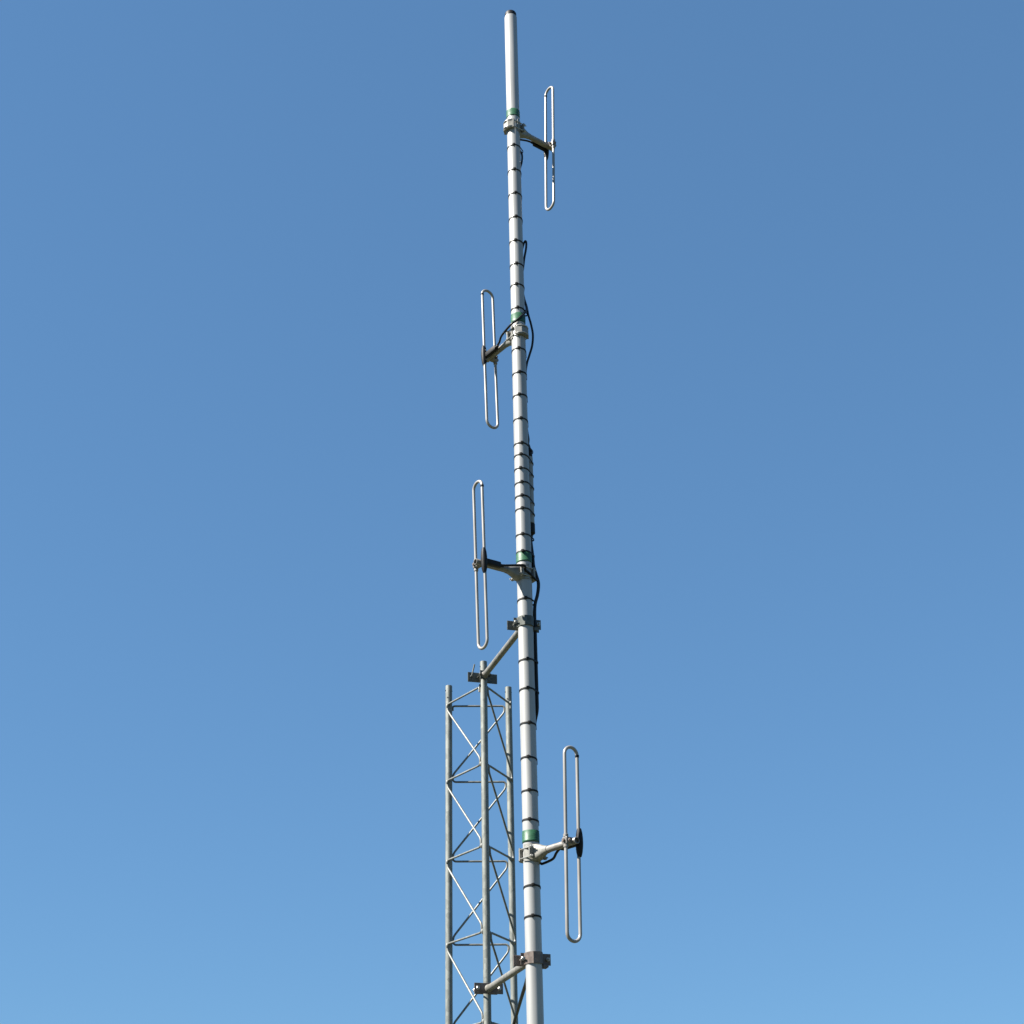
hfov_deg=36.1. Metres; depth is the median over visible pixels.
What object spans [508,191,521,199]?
cable tie
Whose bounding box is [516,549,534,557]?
cable tie
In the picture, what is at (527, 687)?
cable tie
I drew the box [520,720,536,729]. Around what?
cable tie
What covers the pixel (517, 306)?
cable tie
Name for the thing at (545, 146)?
folded dipole
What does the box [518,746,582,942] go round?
folded dipole
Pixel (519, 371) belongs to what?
cable tie
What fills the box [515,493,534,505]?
cable tie
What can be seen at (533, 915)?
cable tie
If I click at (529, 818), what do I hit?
cable tie
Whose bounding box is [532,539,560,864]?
coaxial cable
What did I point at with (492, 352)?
folded dipole
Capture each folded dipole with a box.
[472,480,535,649]
[481,289,528,428]
[503,86,555,210]
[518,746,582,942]
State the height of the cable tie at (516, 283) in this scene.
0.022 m
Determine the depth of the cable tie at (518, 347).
8.68 m
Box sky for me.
[0,0,1023,1023]
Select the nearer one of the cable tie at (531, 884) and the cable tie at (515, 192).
the cable tie at (531, 884)
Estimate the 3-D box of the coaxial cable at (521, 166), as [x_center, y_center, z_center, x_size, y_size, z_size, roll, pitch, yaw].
[0.083,-1.288,9.015,0.081,2.197,0.141,-17,-31,29]
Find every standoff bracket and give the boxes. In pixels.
[468,615,540,683]
[473,951,550,994]
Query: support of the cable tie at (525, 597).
attached to the antenna mast
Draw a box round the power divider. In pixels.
[528,447,534,536]
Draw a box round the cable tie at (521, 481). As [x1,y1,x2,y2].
[514,480,533,488]
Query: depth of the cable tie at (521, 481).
8.30 m
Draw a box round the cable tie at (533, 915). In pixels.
[524,913,541,920]
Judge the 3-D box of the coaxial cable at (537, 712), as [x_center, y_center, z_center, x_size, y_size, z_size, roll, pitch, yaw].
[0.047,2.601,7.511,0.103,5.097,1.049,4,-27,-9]
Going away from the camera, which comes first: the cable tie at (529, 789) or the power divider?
the cable tie at (529, 789)
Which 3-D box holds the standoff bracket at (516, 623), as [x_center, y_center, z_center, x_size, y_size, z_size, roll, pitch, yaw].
[-0.043,0.724,8.303,0.170,0.105,0.859,7,-28,-15]
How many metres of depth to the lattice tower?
8.37 m
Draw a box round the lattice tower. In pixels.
[445,661,517,1023]
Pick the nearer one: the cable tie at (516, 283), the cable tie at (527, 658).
the cable tie at (527, 658)
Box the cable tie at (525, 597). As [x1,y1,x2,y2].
[517,596,535,604]
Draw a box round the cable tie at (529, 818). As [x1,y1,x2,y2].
[522,817,538,822]
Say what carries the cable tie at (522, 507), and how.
attached to the antenna mast
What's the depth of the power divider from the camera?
8.34 m
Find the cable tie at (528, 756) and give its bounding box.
[520,754,537,764]
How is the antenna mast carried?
attached to the standoff bracket at (516, 623)
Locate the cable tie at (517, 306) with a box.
[511,305,526,316]
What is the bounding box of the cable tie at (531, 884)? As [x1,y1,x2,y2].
[523,883,540,889]
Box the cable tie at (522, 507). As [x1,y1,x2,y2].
[515,506,534,516]
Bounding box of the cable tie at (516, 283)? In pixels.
[510,282,524,289]
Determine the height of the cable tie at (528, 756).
0.026 m
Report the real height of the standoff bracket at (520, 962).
0.068 m
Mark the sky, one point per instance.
(774, 273)
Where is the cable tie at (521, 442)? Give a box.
[514,441,532,453]
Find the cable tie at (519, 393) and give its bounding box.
[512,392,527,402]
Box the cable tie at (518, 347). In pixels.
[511,346,526,357]
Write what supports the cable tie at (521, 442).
attached to the antenna mast
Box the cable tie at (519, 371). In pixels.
[512,370,526,375]
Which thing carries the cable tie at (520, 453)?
attached to the antenna mast
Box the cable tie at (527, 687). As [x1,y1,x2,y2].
[519,686,538,692]
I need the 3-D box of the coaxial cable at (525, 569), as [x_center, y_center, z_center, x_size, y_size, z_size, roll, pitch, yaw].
[0.040,0.202,8.092,0.068,0.289,0.243,-23,-34,36]
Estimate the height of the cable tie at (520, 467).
0.022 m
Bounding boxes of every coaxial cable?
[497,240,533,444]
[503,538,537,581]
[512,535,539,1023]
[520,139,530,447]
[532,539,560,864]
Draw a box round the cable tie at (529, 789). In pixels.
[521,788,537,793]
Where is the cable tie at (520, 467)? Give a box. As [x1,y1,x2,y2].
[514,466,533,477]
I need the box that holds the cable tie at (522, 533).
[516,532,533,540]
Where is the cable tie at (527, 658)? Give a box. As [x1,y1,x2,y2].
[518,657,537,663]
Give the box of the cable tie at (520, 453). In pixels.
[514,452,533,464]
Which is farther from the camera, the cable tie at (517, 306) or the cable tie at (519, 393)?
the cable tie at (517, 306)
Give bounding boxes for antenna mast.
[505,10,543,1023]
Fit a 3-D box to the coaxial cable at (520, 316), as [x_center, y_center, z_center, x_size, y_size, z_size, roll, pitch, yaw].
[-0.005,-0.955,8.767,0.246,1.382,0.124,-13,-29,22]
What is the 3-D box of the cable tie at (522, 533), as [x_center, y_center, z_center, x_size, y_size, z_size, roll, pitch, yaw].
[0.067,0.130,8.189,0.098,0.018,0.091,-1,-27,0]
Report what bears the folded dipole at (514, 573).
attached to the antenna mast

